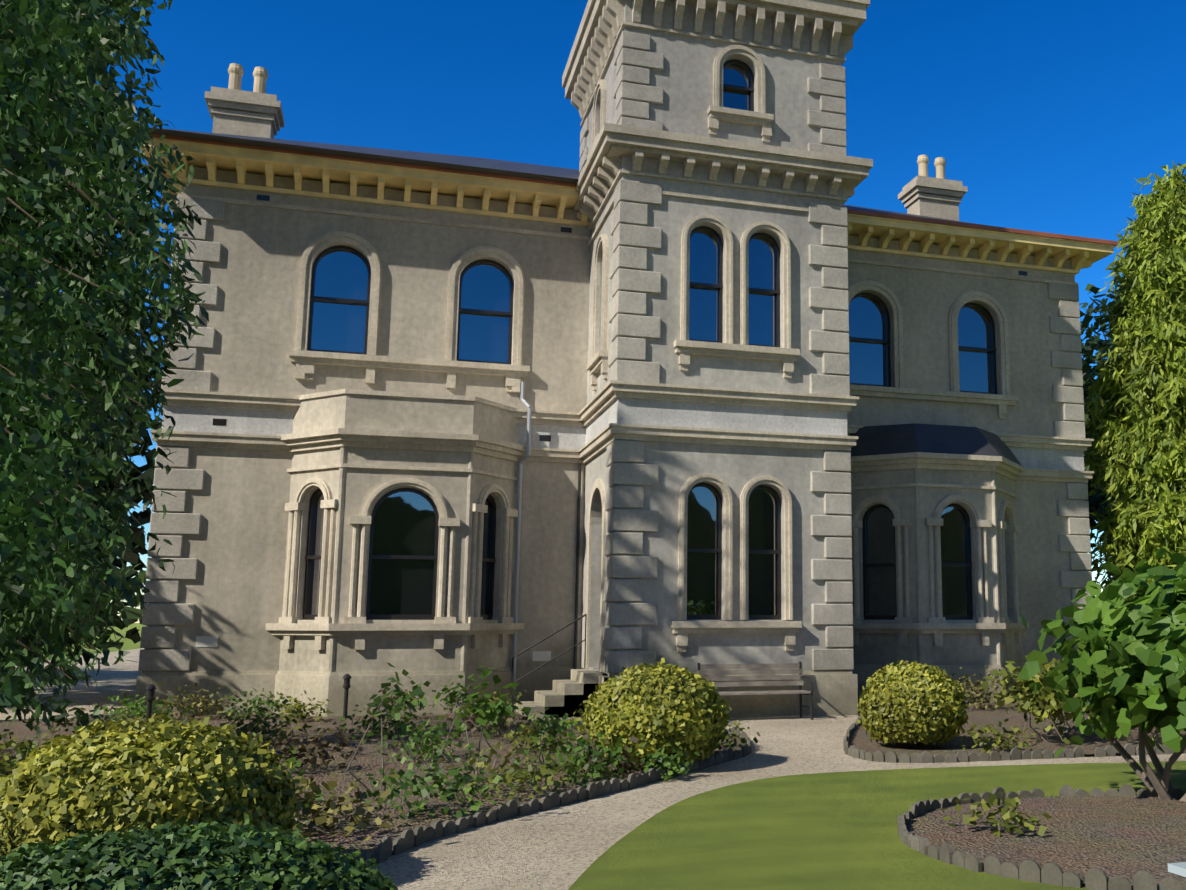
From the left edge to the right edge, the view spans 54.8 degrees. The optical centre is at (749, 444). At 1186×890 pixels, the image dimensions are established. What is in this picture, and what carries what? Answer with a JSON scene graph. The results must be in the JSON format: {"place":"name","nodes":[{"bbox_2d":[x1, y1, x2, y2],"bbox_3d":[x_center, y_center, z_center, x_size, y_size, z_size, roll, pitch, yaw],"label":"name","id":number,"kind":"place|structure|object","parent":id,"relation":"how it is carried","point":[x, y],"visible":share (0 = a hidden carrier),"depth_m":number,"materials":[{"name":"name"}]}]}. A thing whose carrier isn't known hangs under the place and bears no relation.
{"place":"outdoors","nodes":[
{"label":"outdoors","id":0,"kind":"place"},
{"bbox_2d":[10,623,145,659],"bbox_3d":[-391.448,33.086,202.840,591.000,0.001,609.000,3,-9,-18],"label":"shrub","id":1,"kind":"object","parent":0,"point":[128,644],"depth_m":84.47,"materials":[{"name":"green plant"}]},
{"bbox_2d":[0,648,1185,889],"bbox_3d":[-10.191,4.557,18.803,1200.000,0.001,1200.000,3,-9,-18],"label":"gravel ground","id":2,"kind":"structure","parent":0,"point":[562,846],"depth_m":9.95,"materials":[{"name":"beige gravel"}]},
{"bbox_2d":[0,720,37,776],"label":"shrub","id":3,"kind":"object","parent":2,"relation":"on","point":[20,755],"depth_m":10.78,"materials":[{"name":"green plant"}]},
{"bbox_2d":[9,494,147,670],"bbox_3d":[-18.204,2.090,20.191,15.256,4.793,4.873,3,-9,-18],"label":"foliage","id":4,"kind":"object","parent":2,"relation":"on","point":[134,615],"visible":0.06,"depth_m":21.70,"materials":[{"name":"green plant"}]},
{"bbox_2d":[0,0,208,774],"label":"tree","id":5,"kind":"object","parent":2,"relation":"on","point":[43,548],"depth_m":11.91,"materials":[{"name":"green plant"}]},
{"bbox_2d":[68,331,163,570],"bbox_3d":[-16.489,0.434,23.676,9.956,9.739,9.748,3,-9,-18],"label":"tree","id":6,"kind":"object","parent":2,"relation":"on","point":[144,517],"depth_m":25.25,"materials":[{"name":"green plant"}]},
{"bbox_2d":[0,710,745,862],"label":"bed","id":7,"kind":"object","parent":2,"relation":"on","point":[368,756],"visible":0.04,"depth_m":12.45,"materials":[{"name":"brown soil"}]},
{"bbox_2d":[0,708,15,754],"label":"shrub","id":8,"kind":"object","parent":7,"relation":"on","point":[5,730],"visible":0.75,"depth_m":13.41,"materials":[{"name":"green plant"}]},
{"bbox_2d":[1,717,139,775],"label":"ground cover","id":9,"kind":"object","parent":7,"relation":"on","point":[115,719],"visible":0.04,"depth_m":11.04,"materials":[{"name":"green plant"}]},
{"bbox_2d":[26,693,173,749],"bbox_3d":[-7.924,3.450,13.803,1.594,0.751,1.703,3,-9,-18],"label":"ground cover","id":10,"kind":"object","parent":7,"relation":"on","point":[64,724],"visible":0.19,"depth_m":13.74,"materials":[{"name":"green plant"}]},
{"bbox_2d":[94,685,194,722],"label":"shrub","id":11,"kind":"object","parent":7,"relation":"on","point":[134,706],"depth_m":17.34,"materials":[{"name":"green plant"}]},
{"bbox_2d":[0,714,303,857],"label":"hedge ball","id":12,"kind":"object","parent":7,"relation":"on","point":[106,777],"visible":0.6,"depth_m":6.17,"materials":[{"name":"plant"}]},
{"bbox_2d":[0,813,397,889],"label":"hedge ball","id":13,"kind":"object","parent":7,"relation":"on","point":[165,857],"visible":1,"depth_m":4.50,"materials":[{"name":"green plant"}]},
{"bbox_2d":[155,682,243,720],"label":"shrub","id":14,"kind":"object","parent":7,"relation":"on","point":[201,705],"depth_m":18.15,"materials":[{"name":"green plant"}]},
{"bbox_2d":[209,688,296,719],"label":"shrub","id":15,"kind":"object","parent":7,"relation":"on","point":[259,703],"depth_m":18.32,"materials":[{"name":"green plant"}]},
{"bbox_2d":[210,699,320,744],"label":"ground cover","id":16,"kind":"object","parent":7,"relation":"on","point":[256,724],"depth_m":14.52,"materials":[{"name":"plant"}]},
{"bbox_2d":[266,688,332,722],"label":"shrub","id":17,"kind":"object","parent":7,"relation":"on","point":[302,715],"depth_m":17.78,"materials":[{"name":"green plant"}]},
{"bbox_2d":[250,721,361,776],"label":"ground cover","id":18,"kind":"object","parent":7,"relation":"on","point":[323,754],"depth_m":11.91,"materials":[{"name":"green plant"}]},
{"bbox_2d":[278,746,334,829],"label":"shrub","id":19,"kind":"object","parent":7,"relation":"on","point":[293,760],"visible":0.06,"depth_m":9.00,"materials":[{"name":"green plant"}]},
{"bbox_2d":[282,763,402,846],"bbox_3d":[-3.285,2.717,8.417,1.361,0.579,1.582,3,-9,-18],"label":"shrub","id":20,"kind":"object","parent":7,"relation":"on","point":[317,819],"depth_m":8.40,"materials":[{"name":"green plant"}]},
{"bbox_2d":[309,704,432,741],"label":"shrub","id":21,"kind":"object","parent":7,"relation":"on","point":[377,726],"depth_m":15.23,"materials":[{"name":"plant"}]},
{"bbox_2d":[346,702,417,790],"bbox_3d":[-3.463,2.866,10.668,0.461,0.866,0.463,-4,-10,27],"label":"plant support","id":22,"kind":"object","parent":7,"relation":"on","point":[360,782],"visible":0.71,"depth_m":10.59,"materials":[{"name":"brown wood"}]},
{"bbox_2d":[360,662,429,734],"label":"rose","id":23,"kind":"object","parent":22,"relation":"on","point":[394,710],"visible":0.96,"depth_m":10.78,"materials":[{"name":"green plant"}]},
{"bbox_2d":[362,715,489,763],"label":"ground cover","id":24,"kind":"object","parent":7,"relation":"on","point":[413,738],"depth_m":12.88,"materials":[{"name":"green plant"}]},
{"bbox_2d":[348,738,518,819],"bbox_3d":[-2.648,2.822,9.439,1.351,0.736,1.571,3,-9,-18],"label":"shrub","id":25,"kind":"object","parent":7,"relation":"on","point":[460,779],"depth_m":9.23,"materials":[{"name":"green plant"}]},
{"bbox_2d":[432,683,471,720],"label":"shrub","id":26,"kind":"object","parent":7,"relation":"on","point":[458,699],"depth_m":18.18,"materials":[{"name":"green plant"}]},
{"bbox_2d":[441,684,497,778],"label":"shrub stems","id":27,"kind":"object","parent":7,"relation":"on","point":[476,772],"visible":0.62,"depth_m":11.63,"materials":[{"name":"brown wood"}]},
{"bbox_2d":[424,665,530,738],"bbox_3d":[-2.846,2.669,11.684,1.167,0.745,0.819,3,-9,-18],"label":"rose","id":28,"kind":"object","parent":27,"relation":"on","point":[490,715],"visible":1,"depth_m":11.66,"materials":[{"name":"green plant"}]},
{"bbox_2d":[145,463,813,721],"bbox_3d":[-4.230,2.266,19.029,9.871,4.602,3.887,3,-9,-18],"label":"iron work","id":29,"kind":"object","parent":7,"relation":"on","point":[150,696],"visible":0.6,"depth_m":20.25,"materials":[{"name":"grey metal"}]},
{"bbox_2d":[696,663,810,694],"bbox_3d":[0.081,3.852,18.545,1.860,0.475,0.456,3,-9,-18],"label":"garden bench","id":30,"kind":"object","parent":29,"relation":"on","point":[760,668],"visible":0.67,"depth_m":18.70,"materials":[{"name":"grey wood"}]},
{"bbox_2d":[444,687,535,736],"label":"shrub","id":31,"kind":"object","parent":7,"relation":"on","point":[486,727],"depth_m":15.65,"materials":[{"name":"green plant"}]},
{"bbox_2d":[459,685,539,713],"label":"shrub","id":32,"kind":"object","parent":7,"relation":"on","point":[494,697],"visible":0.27,"depth_m":18.82,"materials":[{"name":"green plant"}]},
{"bbox_2d":[435,729,588,801],"bbox_3d":[-2.139,2.967,10.298,1.445,0.727,1.369,3,-9,-18],"label":"shrub","id":33,"kind":"object","parent":7,"relation":"on","point":[520,776],"depth_m":10.33,"materials":[{"name":"green plant"}]},
{"bbox_2d":[486,703,586,752],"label":"ground cover","id":34,"kind":"object","parent":7,"relation":"on","point":[527,738],"depth_m":13.66,"materials":[{"name":"green plant"}]},
{"bbox_2d":[518,717,561,765],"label":"shrub stems","id":35,"kind":"object","parent":7,"relation":"on","point":[541,748],"visible":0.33,"depth_m":12.39,"materials":[{"name":"brown wood"}]},
{"bbox_2d":[516,707,573,748],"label":"shrub","id":36,"kind":"object","parent":35,"relation":"on","point":[554,727],"visible":0.94,"depth_m":12.37,"materials":[{"name":"green plant"}]},
{"bbox_2d":[563,700,590,745],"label":"shrub","id":37,"kind":"object","parent":7,"relation":"on","point":[579,727],"depth_m":14.43,"materials":[{"name":"green plant"}]},
{"bbox_2d":[512,721,648,786],"bbox_3d":[-1.714,3.125,11.219,1.218,0.662,1.495,3,-9,-18],"label":"ground cover","id":38,"kind":"object","parent":7,"relation":"on","point":[577,760],"depth_m":11.08,"materials":[{"name":"green plant"}]},
{"bbox_2d":[543,735,655,778],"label":"ground cover","id":39,"kind":"object","parent":7,"relation":"on","point":[627,764],"depth_m":11.56,"materials":[{"name":"green plant"}]},
{"bbox_2d":[628,742,699,781],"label":"plant","id":40,"kind":"object","parent":7,"relation":"on","point":[667,763],"depth_m":11.52,"materials":[{"name":"green plant"}]},
{"bbox_2d":[707,725,762,756],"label":"plant","id":41,"kind":"object","parent":7,"relation":"on","point":[725,733],"depth_m":13.46,"materials":[{"name":"green plant"}]},
{"bbox_2d":[716,720,759,748],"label":"plant","id":42,"kind":"object","parent":7,"relation":"on","point":[727,736],"depth_m":14.19,"materials":[{"name":"green plant"}]},
{"bbox_3d":[-1.036,3.040,12.537,1.336,0.996,1.350,3,-9,-18],"label":"hedge ball","id":43,"kind":"object","parent":7,"relation":"on","visible":0},
{"bbox_2d":[582,658,731,767],"bbox_3d":[-1.032,2.950,12.551,1.647,1.130,1.668,3,-9,-18],"label":"hedge ball","id":44,"kind":"object","parent":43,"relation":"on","point":[651,705],"visible":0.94,"depth_m":12.01,"materials":[{"name":"plant"}]},
{"bbox_2d":[363,685,433,717],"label":"shrub","id":45,"kind":"object","parent":2,"relation":"on","point":[397,697],"depth_m":18.20,"materials":[{"name":"green plant"}]},
{"bbox_2d":[516,668,607,718],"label":"porch steps","id":46,"kind":"structure","parent":2,"relation":"on","point":[562,698],"depth_m":19.00,"materials":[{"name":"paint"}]},
{"bbox_2d":[133,0,1093,718],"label":"trim","id":47,"kind":"structure","parent":2,"relation":"on","point":[257,114],"depth_m":20.21,"materials":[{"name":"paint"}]},
{"bbox_2d":[228,63,945,178],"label":"chimney pots","id":48,"kind":"object","parent":47,"relation":"on","point":[236,73],"visible":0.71,"depth_m":23.90,"materials":[{"name":"ceramic"}]},
{"bbox_2d":[138,31,1091,673],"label":"quoins","id":49,"kind":"object","parent":47,"relation":"on","point":[634,63],"visible":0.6,"depth_m":19.65,"materials":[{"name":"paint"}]},
{"bbox_2d":[213,59,1026,619],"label":"sash frames","id":50,"kind":"structure","parent":47,"relation":"attached to","point":[547,437],"depth_m":20.65,"materials":[{"name":"black"}]},
{"bbox_2d":[161,397,1083,470],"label":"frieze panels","id":51,"kind":"object","parent":47,"relation":"on","point":[624,411],"visible":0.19,"depth_m":19.88,"materials":[{"name":"paint"}]},
{"bbox_2d":[308,64,992,614],"bbox_3d":[-0.933,-1.842,21.458,14.140,10.220,3.110,3,-9,-18],"label":"window glass","id":52,"kind":"object","parent":47,"relation":"attached to","point":[404,522],"visible":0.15,"depth_m":20.70,"materials":[{"name":"blue glass"}]},
{"bbox_2d":[144,166,1087,675],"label":"walls","id":53,"kind":"structure","parent":2,"relation":"on","point":[234,592],"depth_m":21.15,"materials":[{"name":"paint"}]},
{"bbox_2d":[511,381,531,704],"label":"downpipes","id":54,"kind":"object","parent":53,"relation":"attached to","point":[516,586],"visible":0.96,"depth_m":21.12,"materials":[{"name":"grey metal"}]},
{"bbox_2d":[195,625,847,660],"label":"wall plaques","id":55,"kind":"object","parent":53,"relation":"attached to","point":[206,641],"depth_m":19.32,"materials":[{"name":"white"}]},
{"bbox_2d":[149,127,1021,465],"bbox_3d":[-2.772,-3.614,27.033,19.620,8.930,14.770,3,-9,-18],"label":"roof slate","id":56,"kind":"object","parent":53,"relation":"on","point":[895,439],"visible":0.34,"depth_m":22.59,"materials":[{"name":"grey stone"}]},
{"bbox_2d":[140,137,1114,274],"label":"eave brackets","id":57,"kind":"object","parent":53,"relation":"on","point":[213,159],"visible":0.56,"depth_m":21.58,"materials":[{"name":"beige paint"}]},
{"bbox_2d":[150,133,1117,245],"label":"gutters","id":58,"kind":"object","parent":57,"relation":"on","point":[971,225],"visible":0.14,"depth_m":21.66,"materials":[{"name":"brown metal"}]},
{"bbox_2d":[581,0,849,675],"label":"tower walls","id":59,"kind":"structure","parent":2,"relation":"on","point":[683,79],"depth_m":19.91,"materials":[{"name":"paint"}]},
{"bbox_2d":[361,716,1185,889],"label":"bed edging tiles","id":60,"kind":"object","parent":2,"relation":"on","point":[1051,873],"visible":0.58,"depth_m":9.45,"materials":[{"name":"grey stone"}]},
{"bbox_2d":[848,698,1185,759],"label":"bed","id":61,"kind":"object","parent":2,"relation":"on","point":[978,717],"visible":0.25,"depth_m":15.27,"materials":[{"name":"brown soil"}]},
{"bbox_2d":[857,660,967,744],"bbox_3d":[2.078,3.275,14.381,1.447,1.044,1.458,3,-9,-18],"label":"hedge ball","id":62,"kind":"object","parent":61,"relation":"on","point":[915,702],"visible":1,"depth_m":13.92,"materials":[{"name":"plant"}]},
{"bbox_2d":[950,665,1027,709],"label":"shrub","id":63,"kind":"object","parent":61,"relation":"on","point":[981,694],"depth_m":20.22,"materials":[{"name":"green plant"}]},
{"bbox_2d":[961,719,1039,753],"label":"plant","id":64,"kind":"object","parent":61,"relation":"on","point":[998,736],"depth_m":13.71,"materials":[{"name":"green plant"}]},
{"bbox_2d":[964,652,1095,744],"bbox_3d":[3.877,3.305,14.891,2.121,1.130,1.942,-2,-9,14],"label":"shrub","id":65,"kind":"object","parent":61,"relation":"on","point":[1048,698],"visible":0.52,"depth_m":14.67,"materials":[{"name":"green plant"}]},
{"bbox_2d":[1023,702,1071,744],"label":"shrub trunk","id":66,"kind":"object","parent":61,"relation":"on","point":[1053,724],"visible":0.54,"depth_m":14.83,"materials":[{"name":"brown wood"}]},
{"bbox_2d":[1032,715,1084,732],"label":"shrub trunk","id":67,"kind":"object","parent":61,"relation":"on","point":[1042,729],"visible":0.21,"depth_m":16.05,"materials":[{"name":"brown wood"}]},
{"bbox_2d":[1007,655,1068,712],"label":"shrub","id":68,"kind":"object","parent":67,"relation":"on","point":[1054,660],"visible":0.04,"depth_m":16.10,"materials":[{"name":"green plant"}]},
{"bbox_2d":[1083,714,1185,740],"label":"shrub","id":69,"kind":"object","parent":61,"relation":"on","point":[1156,731],"visible":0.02,"depth_m":14.58,"materials":[{"name":"green plant"}]},
{"bbox_2d":[1079,284,1129,554],"bbox_3d":[13.271,1.131,36.484,11.630,12.267,11.849,3,-9,-18],"label":"tree","id":70,"kind":"object","parent":2,"relation":"on","point":[1092,343],"depth_m":35.29,"materials":[{"name":"green plant"}]},
{"bbox_2d":[59,0,1185,622],"label":"sky","id":71,"kind":"structure","parent":0,"point":[1048,113],"materials":[{"name":"blue"}]},
{"bbox_2d":[568,761,1185,889],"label":"lawn","id":72,"kind":"structure","parent":0,"point":[828,831],"depth_m":8.57,"materials":[{"name":"green plant"}]},
{"bbox_2d":[906,796,1185,889],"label":"round bed","id":73,"kind":"object","parent":72,"relation":"on","point":[1128,838],"visible":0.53,"depth_m":8.42,"materials":[{"name":"brown soil"}]},
{"bbox_2d":[940,792,1050,836],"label":"ground cover","id":74,"kind":"object","parent":73,"relation":"on","point":[1008,815],"depth_m":8.50,"materials":[{"name":"green plant"}]},
{"bbox_2d":[1168,862,1185,876],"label":"sign","id":75,"kind":"object","parent":73,"relation":"on","point":[1179,868],"visible":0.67,"depth_m":7.10,"materials":[{"name":"white"}]},
{"bbox_2d":[1018,548,1185,800],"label":"leafy bush","id":76,"kind":"object","parent":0,"point":[1123,666],"depth_m":9.92,"materials":[{"name":"green plant"}]},
{"bbox_2d":[1079,160,1185,599],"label":"tree","id":77,"kind":"object","parent":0,"point":[1139,331],"depth_m":25.25,"materials":[{"name":"green plant"}]}
]}

